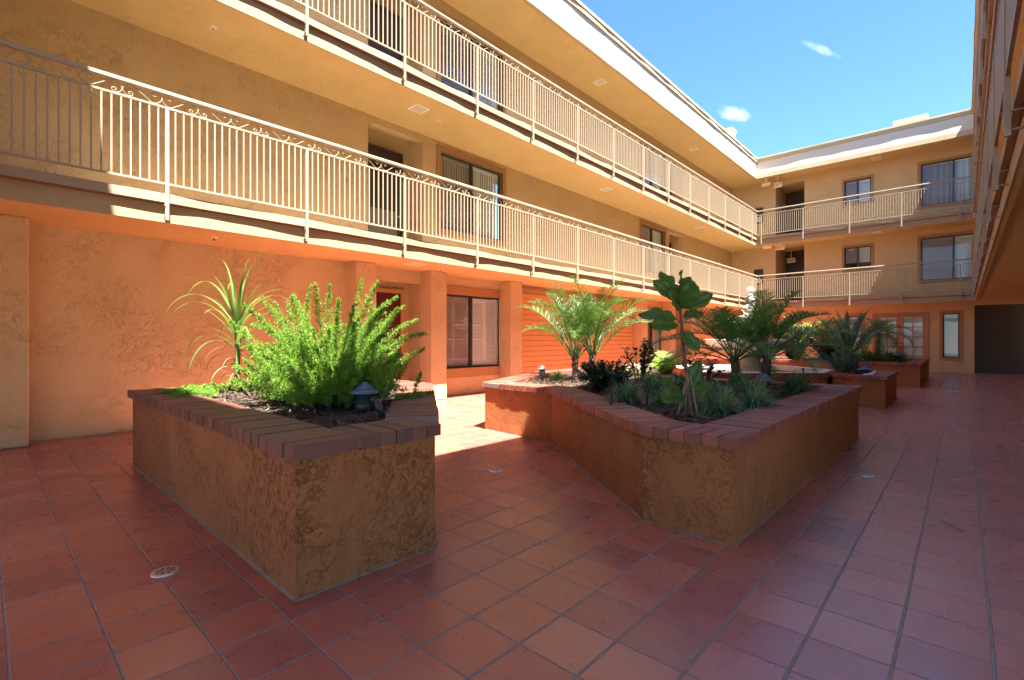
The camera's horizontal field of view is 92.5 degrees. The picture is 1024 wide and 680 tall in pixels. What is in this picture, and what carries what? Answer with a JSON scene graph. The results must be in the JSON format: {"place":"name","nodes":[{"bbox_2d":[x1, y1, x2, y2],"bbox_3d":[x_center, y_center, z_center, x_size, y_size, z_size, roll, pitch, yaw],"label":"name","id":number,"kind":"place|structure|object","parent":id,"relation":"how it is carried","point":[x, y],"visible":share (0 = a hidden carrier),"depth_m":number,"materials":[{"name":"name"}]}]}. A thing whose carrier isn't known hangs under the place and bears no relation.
{"place":"outdoors","nodes":[
{"label":"outdoors","id":0,"kind":"place"},
{"bbox_2d":[0,372,1023,679],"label":"tiled court floor","id":1,"kind":"structure","parent":0,"point":[544,560],"depth_m":2.76,"materials":[{"name":"tile"}]},
{"bbox_2d":[150,565,180,577],"bbox_3d":[-2.018,1.346,2.854,0.148,0.007,0.147,0,0,43],"label":"floor drain","id":2,"kind":"object","parent":1,"relation":"on","point":[164,571],"visible":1,"depth_m":2.85,"materials":[{"name":"metal"}]},
{"bbox_2d":[127,379,440,601],"bbox_3d":[-1.671,0.943,4.916,4.150,0.814,2.832,0,0,43],"label":"planter","id":3,"kind":"object","parent":1,"relation":"on","point":[290,502],"visible":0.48,"depth_m":2.99,"materials":[{"name":"paint"}]},
{"bbox_2d":[156,382,218,397],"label":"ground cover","id":4,"kind":"object","parent":3,"relation":"on","point":[201,390],"visible":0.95,"depth_m":4.97,"materials":[{"name":"green plant"}]},
{"bbox_2d":[165,249,299,391],"bbox_3d":[-3.064,-0.193,5.471,1.274,1.680,1.638,0,0,-38],"label":"strap leaf plant","id":5,"kind":"object","parent":3,"relation":"on","point":[236,314],"visible":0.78,"depth_m":5.38,"materials":[{"name":"green plant"}]},
{"bbox_2d":[222,368,262,390],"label":"foxtail fern","id":6,"kind":"object","parent":3,"relation":"on","point":[242,380],"visible":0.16,"depth_m":5.53,"materials":[{"name":"green plant"}]},
{"bbox_2d":[238,373,270,396],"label":"foxtail fern","id":7,"kind":"object","parent":3,"relation":"on","point":[253,379],"depth_m":5.17,"materials":[{"name":"green plant"}]},
{"bbox_2d":[215,277,426,409],"bbox_3d":[-1.682,-0.007,4.687,1.748,1.254,1.666,0,0,11],"label":"foxtail fern","id":8,"kind":"object","parent":3,"relation":"on","point":[304,371],"visible":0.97,"depth_m":4.32,"materials":[{"name":"green plant"}]},
{"bbox_2d":[349,382,378,410],"bbox_3d":[-1.269,0.480,4.215,0.249,0.244,0.249,0,0,43],"label":"path light","id":9,"kind":"object","parent":3,"relation":"on","point":[364,392],"visible":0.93,"depth_m":4.15,"materials":[{"name":"black metal"}]},
{"bbox_2d":[373,398,387,417],"bbox_3d":[-0.976,0.536,3.637,0.112,0.209,0.053,0,0,-10],"label":"spotlight","id":10,"kind":"object","parent":3,"relation":"on","point":[378,406],"visible":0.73,"depth_m":3.61,"materials":[{"name":"black metal"}]},
{"bbox_2d":[393,371,434,399],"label":"foxtail fern","id":11,"kind":"object","parent":3,"relation":"on","point":[415,393],"visible":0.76,"depth_m":4.62,"materials":[{"name":"green plant"}]},
{"bbox_2d":[0,0,763,449],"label":"apartment wing","id":12,"kind":"structure","parent":1,"relation":"on","point":[98,270],"depth_m":8.89,"materials":[{"name":"paint"}]},
{"bbox_2d":[210,25,216,30],"bbox_3d":[-4.486,-4.676,7.364,0.100,0.052,0.098,0,0,43],"label":"sprinkler head","id":13,"kind":"object","parent":12,"relation":"attached to","point":[213,27],"visible":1,"depth_m":7.35},
{"bbox_2d":[0,39,757,305],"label":"walkway railing","id":14,"kind":"object","parent":12,"relation":"attached to","point":[133,83],"visible":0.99,"depth_m":7.79,"materials":[{"name":"beige metal"}]},
{"bbox_2d":[368,143,402,236],"bbox_3d":[-2.903,-3.075,11.010,0.110,2.470,1.040,0,0,43],"label":"door","id":15,"kind":"structure","parent":12,"relation":"in","point":[374,150],"depth_m":11.07,"materials":[{"name":"brown metal"}]},
{"bbox_2d":[368,0,402,61],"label":"door","id":16,"kind":"structure","parent":12,"relation":"in","point":[371,43],"depth_m":11.09,"materials":[{"name":"brown metal"}]},
{"bbox_2d":[376,288,404,379],"bbox_3d":[-2.903,0.095,11.010,0.110,2.510,1.120,0,0,43],"label":"door","id":17,"kind":"structure","parent":12,"relation":"in","point":[382,294],"depth_m":11.21,"materials":[{"name":"red paint"}]},
{"bbox_2d":[404,262,426,265],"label":"soffit light","id":18,"kind":"object","parent":12,"relation":"attached to","point":[415,264],"visible":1,"depth_m":9.94,"materials":[{"name":"white plastic"}]},
{"bbox_2d":[407,103,430,113],"bbox_3d":[-1.886,-4.692,9.937,0.340,0.020,0.340,0,0,43],"label":"soffit light","id":19,"kind":"object","parent":12,"relation":"attached to","point":[418,108],"visible":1,"depth_m":9.93,"materials":[{"name":"white plastic"}]},
{"bbox_2d":[436,144,505,246],"bbox_3d":[-1.139,-3.555,12.519,0.498,2.090,2.370,0,0,43],"label":"window","id":20,"kind":"structure","parent":12,"relation":"in","point":[447,168],"depth_m":12.42,"materials":[{"name":"brown metal"}]},
{"bbox_2d":[436,10,505,113],"bbox_3d":[-1.139,-6.680,12.519,0.498,2.140,2.370,0,0,43],"label":"window","id":21,"kind":"structure","parent":12,"relation":"in","point":[438,77],"depth_m":12.43,"materials":[{"name":"brown metal"}]},
{"bbox_2d":[447,285,500,377],"bbox_3d":[-1.149,-0.195,12.508,0.498,2.230,2.280,0,0,43],"label":"window","id":22,"kind":"structure","parent":12,"relation":"in","point":[472,321],"depth_m":12.46,"materials":[{"name":"glass"}]},
{"bbox_2d":[293,0,757,241],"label":"walkway railing","id":23,"kind":"object","parent":12,"relation":"attached to","point":[753,222],"visible":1,"depth_m":11.56,"materials":[{"name":"beige metal"}]},
{"bbox_2d":[593,78,607,85],"bbox_3d":[2.750,-8.062,15.312,0.340,0.020,0.340,0,0,43],"label":"soffit light","id":24,"kind":"object","parent":12,"relation":"attached to","point":[600,81],"visible":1,"depth_m":15.32,"materials":[{"name":"white plastic"}]},
{"bbox_2d":[599,186,613,191],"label":"soffit light","id":25,"kind":"object","parent":12,"relation":"attached to","point":[608,188],"visible":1,"depth_m":15.24,"materials":[{"name":"white plastic"}]},
{"bbox_2d":[640,220,665,276],"bbox_3d":[5.474,-3.555,19.697,0.498,2.090,2.250,0,0,43],"label":"window","id":26,"kind":"structure","parent":12,"relation":"in","point":[649,235],"depth_m":19.61,"materials":[{"name":"brown metal"}]},
{"bbox_2d":[640,137,665,191],"bbox_3d":[5.474,-6.680,19.697,0.498,2.140,2.250,0,0,43],"label":"window","id":27,"kind":"structure","parent":12,"relation":"in","point":[641,178],"depth_m":19.86,"materials":[{"name":"brown metal"}]},
{"bbox_2d":[648,307,662,369],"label":"window","id":28,"kind":"structure","parent":12,"relation":"in","point":[651,332],"depth_m":19.85,"materials":[{"name":"brown metal"}]},
{"bbox_2d":[669,243,670,275],"bbox_3d":[6.720,-3.075,21.453,0.110,2.470,1.040,0,0,43],"label":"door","id":29,"kind":"structure","parent":12,"relation":"in","point":[669,243],"depth_m":21.79,"materials":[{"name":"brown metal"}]},
{"bbox_2d":[688,147,698,150],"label":"soffit light","id":30,"kind":"object","parent":12,"relation":"attached to","point":[693,148],"visible":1,"depth_m":20.64,"materials":[{"name":"white plastic"}]},
{"bbox_2d":[488,468,502,472],"bbox_3d":[-0.170,1.346,5.059,0.148,0.007,0.147,0,0,43],"label":"floor drain","id":31,"kind":"object","parent":1,"relation":"on","point":[495,470],"visible":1,"depth_m":5.05,"materials":[{"name":"metal"}]},
{"bbox_2d":[482,368,862,547],"bbox_3d":[1.563,0.988,7.251,5.472,0.724,6.224,0,0,43],"label":"planter","id":32,"kind":"object","parent":1,"relation":"on","point":[734,480],"visible":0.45,"depth_m":4.07,"materials":[{"name":"paint"}]},
{"bbox_2d":[538,365,545,379],"bbox_3d":[0.519,0.591,8.429,0.170,0.308,0.170,0,0,43],"label":"path light","id":33,"kind":"object","parent":32,"relation":"on","point":[542,368],"visible":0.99,"depth_m":8.38,"materials":[{"name":"grey metal"}]},
{"bbox_2d":[549,367,566,380],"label":"grass clump","id":34,"kind":"object","parent":32,"relation":"on","point":[557,376],"visible":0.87,"depth_m":8.42,"materials":[{"name":"green plant"}]},
{"bbox_2d":[515,275,654,379],"bbox_3d":[1.254,-0.100,8.440,2.441,1.805,2.740,0,0,43],"label":"pygmy date palm","id":35,"kind":"object","parent":32,"relation":"on","point":[578,323],"visible":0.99,"depth_m":8.15,"materials":[{"name":"green plant"}]},
{"bbox_2d":[574,358,634,390],"bbox_3d":[1.278,0.506,6.700,0.873,0.514,0.955,0,0,43],"label":"evergreen shrub","id":36,"kind":"object","parent":32,"relation":"on","point":[600,375],"visible":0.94,"depth_m":6.56,"materials":[{"name":"green plant"}]},
{"bbox_2d":[609,392,612,404],"bbox_3d":[0.971,0.634,4.817,0.039,0.242,0.038,0,0,43],"label":"garden stake","id":37,"kind":"object","parent":32,"relation":"on","point":[610,398],"visible":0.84,"depth_m":4.80,"materials":[{"name":"black metal"}]},
{"bbox_2d":[598,373,656,406],"bbox_3d":[1.215,0.632,5.173,0.754,0.566,0.795,0,0,-26],"label":"grass clump","id":38,"kind":"object","parent":32,"relation":"on","point":[627,394],"visible":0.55,"depth_m":5.11,"materials":[{"name":"green plant"}]},
{"bbox_2d":[618,337,667,381],"bbox_3d":[2.071,0.354,7.705,0.742,0.808,0.716,0,0,43],"label":"camellia shrub","id":39,"kind":"object","parent":32,"relation":"on","point":[643,361],"visible":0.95,"depth_m":7.69,"materials":[{"name":"green plant"}]},
{"bbox_2d":[628,364,662,375],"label":"white flowers","id":40,"kind":"object","parent":32,"relation":"on","point":[656,370],"visible":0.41,"depth_m":9.21,"materials":[{"name":"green plant"}]},
{"bbox_2d":[646,377,649,405],"bbox_3d":[1.367,0.564,4.927,0.052,0.382,0.026,0,0,43],"label":"garden stake","id":41,"kind":"object","parent":32,"relation":"on","point":[647,391],"visible":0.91,"depth_m":4.92,"materials":[{"name":"black metal"}]},
{"bbox_2d":[635,370,666,388],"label":"grass clump","id":42,"kind":"object","parent":32,"relation":"on","point":[655,376],"visible":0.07,"depth_m":6.79,"materials":[{"name":"green plant"}]},
{"bbox_2d":[633,370,669,398],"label":"grass clump","id":43,"kind":"object","parent":32,"relation":"on","point":[653,384],"visible":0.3,"depth_m":5.81,"materials":[{"name":"green plant"}]},
{"bbox_2d":[642,383,684,406],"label":"grass clump","id":44,"kind":"object","parent":32,"relation":"on","point":[658,402],"visible":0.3,"depth_m":5.18,"materials":[{"name":"green plant"}]},
{"bbox_2d":[650,350,682,373],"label":"shrub","id":45,"kind":"object","parent":32,"relation":"on","point":[670,366],"visible":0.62,"depth_m":9.14,"materials":[{"name":"green plant"}]},
{"bbox_2d":[655,376,684,391],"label":"ground cover plant","id":46,"kind":"object","parent":32,"relation":"on","point":[681,384],"visible":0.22,"depth_m":6.23,"materials":[{"name":"green plant"}]},
{"bbox_2d":[638,270,712,417],"bbox_3d":[1.473,0.061,4.335,0.626,1.389,0.354,0,0,-1],"label":"fiddle leaf fig","id":47,"kind":"object","parent":32,"relation":"on","point":[689,295],"visible":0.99,"depth_m":4.31,"materials":[{"name":"green plant"}]},
{"bbox_2d":[668,369,685,383],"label":"grass clump","id":48,"kind":"object","parent":32,"relation":"on","point":[681,376],"visible":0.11,"depth_m":7.23,"materials":[{"name":"green plant"}]},
{"bbox_2d":[676,382,686,415],"bbox_3d":[1.495,0.565,4.347,0.110,0.384,0.020,0,0,30],"label":"plant stake","id":49,"kind":"object","parent":32,"relation":"on","point":[680,404],"visible":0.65,"depth_m":4.34,"materials":[{"name":"brown wood"}]},
{"bbox_2d":[684,379,688,416],"bbox_3d":[1.542,0.550,4.338,0.019,0.413,0.077,0,0,-17],"label":"plant stake","id":50,"kind":"object","parent":32,"relation":"on","point":[685,409],"visible":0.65,"depth_m":4.33,"materials":[{"name":"brown wood"}]},
{"bbox_2d":[667,389,708,410],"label":"grass clump","id":51,"kind":"object","parent":32,"relation":"on","point":[698,397],"visible":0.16,"depth_m":4.77,"materials":[{"name":"green plant"}]},
{"bbox_2d":[686,372,692,417],"bbox_3d":[1.565,0.520,4.310,0.063,0.472,0.019,0,0,17],"label":"plant stake","id":52,"kind":"object","parent":32,"relation":"on","point":[690,396],"visible":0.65,"depth_m":4.30,"materials":[{"name":"brown wood"}]},
{"bbox_2d":[689,375,698,416],"bbox_3d":[1.605,0.530,4.301,0.099,0.453,0.019,0,0,14],"label":"plant stake","id":53,"kind":"object","parent":32,"relation":"on","point":[695,404],"visible":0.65,"depth_m":4.29,"materials":[{"name":"brown wood"}]},
{"bbox_2d":[681,374,710,391],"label":"grass clump","id":54,"kind":"object","parent":32,"relation":"on","point":[700,380],"visible":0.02,"depth_m":6.42,"materials":[{"name":"green plant"}]},
{"bbox_2d":[682,383,719,405],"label":"grass clump","id":55,"kind":"object","parent":32,"relation":"on","point":[712,388],"visible":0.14,"depth_m":5.14,"materials":[{"name":"green plant"}]},
{"bbox_2d":[677,354,726,382],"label":"camellia shrub","id":56,"kind":"object","parent":32,"relation":"on","point":[709,371],"visible":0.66,"depth_m":7.23,"materials":[{"name":"green plant"}]},
{"bbox_2d":[706,378,735,394],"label":"ground cover plant","id":57,"kind":"object","parent":32,"relation":"on","point":[715,385],"visible":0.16,"depth_m":5.42,"materials":[{"name":"green plant"}]},
{"bbox_2d":[691,382,751,416],"bbox_3d":[1.901,0.637,4.442,0.655,0.518,0.691,0,0,-14],"label":"grass clump","id":58,"kind":"object","parent":32,"relation":"on","point":[721,404],"visible":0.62,"depth_m":4.39,"materials":[{"name":"green plant"}]},
{"bbox_2d":[724,379,752,397],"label":"ground cover plant","id":59,"kind":"object","parent":32,"relation":"on","point":[737,385],"visible":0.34,"depth_m":5.85,"materials":[{"name":"green plant"}]},
{"bbox_2d":[736,389,742,408],"bbox_3d":[2.194,0.615,4.709,0.072,0.283,0.026,0,0,43],"label":"garden stake","id":60,"kind":"object","parent":32,"relation":"on","point":[737,390],"visible":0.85,"depth_m":4.71,"materials":[{"name":"black ceramic"}]},
{"bbox_2d":[721,370,771,393],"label":"grass clump","id":61,"kind":"object","parent":32,"relation":"on","point":[732,381],"visible":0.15,"depth_m":6.39,"materials":[{"name":"green plant"}]},
{"bbox_2d":[651,289,864,381],"bbox_3d":[3.364,0.045,6.953,2.614,1.518,2.908,0,0,43],"label":"pygmy date palm","id":62,"kind":"object","parent":32,"relation":"on","point":[746,330],"visible":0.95,"depth_m":6.75,"materials":[{"name":"green plant"}]},
{"bbox_2d":[730,372,786,402],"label":"grass clump","id":63,"kind":"object","parent":32,"relation":"on","point":[757,384],"visible":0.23,"depth_m":5.52,"materials":[{"name":"green plant"}]},
{"bbox_2d":[730,383,795,410],"bbox_3d":[2.392,0.643,4.783,0.730,0.479,0.771,0,0,40],"label":"grass clump","id":64,"kind":"object","parent":32,"relation":"on","point":[753,399],"visible":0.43,"depth_m":4.75,"materials":[{"name":"green plant"}]},
{"bbox_2d":[753,373,774,392],"bbox_3d":[3.186,0.586,6.202,0.254,0.338,0.254,0,0,43],"label":"path light","id":65,"kind":"object","parent":32,"relation":"on","point":[769,378],"visible":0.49,"depth_m":6.13,"materials":[{"name":"grey metal"}]},
{"bbox_2d":[770,369,825,395],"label":"grass clump","id":66,"kind":"object","parent":32,"relation":"on","point":[795,385],"visible":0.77,"depth_m":6.27,"materials":[{"name":"green plant"}]},
{"bbox_2d":[672,365,834,383],"bbox_3d":[5.979,1.028,12.304,3.536,0.645,3.536,0,0,-2],"label":"fountain basin","id":67,"kind":"object","parent":1,"relation":"on","point":[824,376],"visible":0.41,"depth_m":10.65,"materials":[{"name":"paint"}]},
{"bbox_2d":[705,287,797,371],"bbox_3d":[5.979,-0.142,12.304,2.120,2.385,2.120,0,0,43],"label":"fountain","id":68,"kind":"object","parent":67,"relation":"on","point":[748,364],"visible":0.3,"depth_m":12.07,"materials":[{"name":"stone"}]},
{"bbox_2d":[696,357,929,387],"bbox_3d":[10.755,0.996,17.697,6.434,0.708,5.003,0,0,43],"label":"planter","id":69,"kind":"object","parent":1,"relation":"on","point":[914,372],"visible":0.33,"depth_m":14.52,"materials":[{"name":"paint"}]},
{"bbox_2d":[773,316,817,359],"bbox_3d":[9.685,-0.017,16.783,1.465,1.605,1.618,0,0,-3],"label":"variegated hedge","id":70,"kind":"object","parent":69,"relation":"on","point":[800,341],"visible":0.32,"depth_m":16.61,"materials":[{"name":"green plant"}]},
{"bbox_2d":[808,333,840,359],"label":"variegated hedge","id":71,"kind":"object","parent":69,"relation":"on","point":[826,349],"visible":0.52,"depth_m":16.09,"materials":[{"name":"green plant"}]},
{"bbox_2d":[805,319,869,343],"bbox_3d":[11.057,0.029,16.953,2.230,1.562,2.336,0,0,-5],"label":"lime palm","id":72,"kind":"object","parent":69,"relation":"on","point":[832,330],"visible":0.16,"depth_m":16.72,"materials":[{"name":"green plant"}]},
{"bbox_2d":[852,349,867,361],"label":"grass clump","id":73,"kind":"object","parent":69,"relation":"on","point":[860,355],"visible":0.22,"depth_m":15.12,"materials":[{"name":"green plant"}]},
{"bbox_2d":[862,349,878,361],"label":"grass clump","id":74,"kind":"object","parent":69,"relation":"on","point":[868,356],"visible":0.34,"depth_m":15.07,"materials":[{"name":"green plant"}]},
{"bbox_2d":[864,349,886,361],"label":"grass clump","id":75,"kind":"object","parent":69,"relation":"on","point":[877,356],"visible":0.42,"depth_m":14.85,"materials":[{"name":"green plant"}]},
{"bbox_2d":[850,318,914,353],"bbox_3d":[11.478,0.027,15.319,1.781,1.572,1.771,0,0,43],"label":"pygmy date palm","id":76,"kind":"object","parent":69,"relation":"on","point":[879,339],"visible":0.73,"depth_m":15.05,"materials":[{"name":"green plant"}]},
{"bbox_2d":[877,348,909,361],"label":"grass clump","id":77,"kind":"object","parent":69,"relation":"on","point":[889,358],"visible":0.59,"depth_m":14.62,"materials":[{"name":"green plant"}]},
{"bbox_2d":[893,351,903,361],"bbox_3d":[11.537,0.546,14.661,0.318,0.407,0.318,0,0,43],"label":"path light","id":78,"kind":"object","parent":69,"relation":"on","point":[897,358],"visible":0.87,"depth_m":14.58,"materials":[{"name":"black metal"}]},
{"bbox_2d":[894,348,911,361],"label":"grass clump","id":79,"kind":"object","parent":69,"relation":"on","point":[904,359],"visible":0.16,"depth_m":14.87,"materials":[{"name":"green plant"}]},
{"bbox_2d":[830,370,898,408],"bbox_3d":[7.696,1.027,10.720,1.036,0.646,2.303,0,0,43],"label":"planter","id":80,"kind":"object","parent":1,"relation":"on","point":[879,390],"visible":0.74,"depth_m":9.81,"materials":[{"name":"paint"}]},
{"bbox_2d":[818,352,863,371],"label":"plant","id":81,"kind":"object","parent":80,"relation":"on","point":[837,364],"visible":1,"depth_m":10.64,"materials":[{"name":"green plant"}]},
{"bbox_2d":[803,310,885,373],"bbox_3d":[7.548,0.085,11.015,1.476,1.530,1.431,0,0,-12],"label":"sago palm","id":82,"kind":"object","parent":80,"relation":"on","point":[850,338],"visible":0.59,"depth_m":10.81,"materials":[{"name":"green plant"}]},
{"bbox_2d":[857,365,872,374],"bbox_3d":[7.386,0.648,10.259,0.276,0.270,0.276,0,0,43],"label":"path light","id":83,"kind":"object","parent":80,"relation":"on","point":[864,369],"visible":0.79,"depth_m":10.20,"materials":[{"name":"grey metal"}]},
{"bbox_2d":[863,371,876,374],"bbox_3d":[7.366,0.696,10.079,0.311,0.134,0.071,0,0,-12],"label":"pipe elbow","id":84,"kind":"object","parent":80,"relation":"on","point":[873,372],"visible":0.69,"depth_m":10.06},
{"bbox_2d":[857,473,874,476],"bbox_3d":[3.528,1.346,4.891,0.148,0.007,0.147,0,0,43],"label":"floor drain","id":85,"kind":"object","parent":1,"relation":"on","point":[865,474],"visible":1,"depth_m":4.88,"materials":[{"name":"metal"}]},
{"bbox_2d":[732,108,1023,374],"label":"apartment wing","id":86,"kind":"structure","parent":1,"relation":"on","point":[953,333],"depth_m":21.33,"materials":[{"name":"beige paint"}]},
{"bbox_2d":[754,269,762,284],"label":"wall panel","id":87,"kind":"structure","parent":86,"relation":"attached to","point":[758,272],"depth_m":25.21,"materials":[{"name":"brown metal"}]},
{"bbox_2d":[754,208,762,223],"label":"wall panel","id":88,"kind":"structure","parent":86,"relation":"attached to","point":[759,216],"depth_m":25.18,"materials":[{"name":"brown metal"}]},
{"bbox_2d":[761,178,771,186],"bbox_3d":[12.761,-7.895,24.548,0.456,0.350,0.256,0,0,43],"label":"emergency light","id":89,"kind":"object","parent":86,"relation":"attached to","point":[766,183],"visible":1,"depth_m":24.48,"materials":[{"name":"white plastic"}]},
{"bbox_2d":[762,245,772,248],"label":"emergency light","id":90,"kind":"object","parent":86,"relation":"attached to","point":[768,247],"visible":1,"depth_m":24.45,"materials":[{"name":"white plastic"}]},
{"bbox_2d":[773,176,781,187],"bbox_3d":[13.083,-7.787,24.116,0.400,0.565,0.100,0,0,43],"label":"exit sign","id":91,"kind":"object","parent":86,"relation":"hanging from","point":[777,185],"visible":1,"depth_m":24.11,"materials":[{"name":"white plastic"}]},
{"bbox_2d":[775,244,784,249],"bbox_3d":[13.156,-4.562,24.048,0.400,0.275,0.100,0,0,43],"label":"exit sign","id":92,"kind":"object","parent":86,"relation":"hanging from","point":[780,247],"visible":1,"depth_m":24.01,"materials":[{"name":"plastic"}]},
{"bbox_2d":[787,250,795,262],"bbox_3d":[14.579,-4.353,25.592,0.400,0.655,0.100,0,0,43],"label":"exit sign","id":93,"kind":"object","parent":86,"relation":"hanging from","point":[791,260],"visible":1,"depth_m":25.55,"materials":[{"name":"beige plastic"}]},
{"bbox_2d":[844,313,864,353],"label":"window","id":94,"kind":"structure","parent":86,"relation":"in","point":[853,315],"depth_m":22.53,"materials":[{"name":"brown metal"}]},
{"bbox_2d":[842,243,873,272],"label":"window","id":95,"kind":"structure","parent":86,"relation":"in","point":[856,256],"depth_m":22.53,"materials":[{"name":"glass"}]},
{"bbox_2d":[842,174,873,206],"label":"window","id":96,"kind":"structure","parent":86,"relation":"in","point":[855,187],"depth_m":22.47,"materials":[{"name":"brown metal"}]},
{"bbox_2d":[757,176,971,243],"bbox_3d":[14.866,-5.495,21.439,7.670,1.630,0.140,0,0,43],"label":"walkway railing","id":97,"kind":"object","parent":86,"relation":"attached to","point":[869,197],"visible":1,"depth_m":21.33,"materials":[{"name":"beige metal"}]},
{"bbox_2d":[758,258,971,306],"bbox_3d":[14.866,-2.335,21.439,7.670,1.630,0.140,0,0,43],"label":"walkway railing","id":98,"kind":"object","parent":86,"relation":"attached to","point":[854,272],"visible":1,"depth_m":21.29,"materials":[{"name":"beige metal"}]},
{"bbox_2d":[875,315,899,353],"bbox_3d":[16.746,0.125,21.849,0.880,2.450,0.370,0,0,43],"label":"french door","id":99,"kind":"structure","parent":86,"relation":"in","point":[897,317],"depth_m":21.70,"materials":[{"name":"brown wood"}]},
{"bbox_2d":[900,314,925,357],"bbox_3d":[17.379,0.125,21.228,0.878,2.450,0.425,0,0,43],"label":"french door","id":100,"kind":"structure","parent":86,"relation":"in","point":[916,323],"depth_m":21.14,"materials":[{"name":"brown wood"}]},
{"bbox_2d":[917,230,972,282],"bbox_3d":[18.357,-3.430,20.373,2.290,2.020,0.498,0,0,43],"label":"window","id":101,"kind":"structure","parent":86,"relation":"in","point":[956,246],"depth_m":20.50,"materials":[{"name":"glass"}]},
{"bbox_2d":[917,152,977,209],"bbox_3d":[18.263,-6.575,20.271,2.290,2.010,0.221,0,0,43],"label":"window","id":102,"kind":"structure","parent":86,"relation":"in","point":[941,196],"depth_m":20.51,"materials":[{"name":"brown glass"}]},
{"bbox_2d":[939,310,962,360],"bbox_3d":[18.303,-0.190,20.422,0.736,2.060,0.498,0,0,43],"label":"window","id":103,"kind":"structure","parent":86,"relation":"in","point":[950,322],"depth_m":20.36,"materials":[{"name":"brown glass"}]},
{"bbox_2d":[971,0,1023,301],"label":"apartment wing","id":104,"kind":"structure","parent":1,"relation":"on","point":[1001,277],"depth_m":7.93,"materials":[{"name":"beige paint"}]},
{"bbox_2d":[971,0,991,213],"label":"walkway railing","id":105,"kind":"object","parent":104,"relation":"attached to","point":[981,38],"visible":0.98,"depth_m":10.26,"materials":[{"name":"beige metal"}]},
{"bbox_2d":[971,0,1023,298],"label":"walkway railing","id":106,"kind":"object","parent":104,"relation":"attached to","point":[1006,18],"visible":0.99,"depth_m":4.97,"materials":[{"name":"beige metal"}]},
{"bbox_2d":[493,0,974,238],"label":"sky","id":107,"kind":"structure","parent":0,"point":[786,75],"materials":[{"name":"blue"}]}
]}

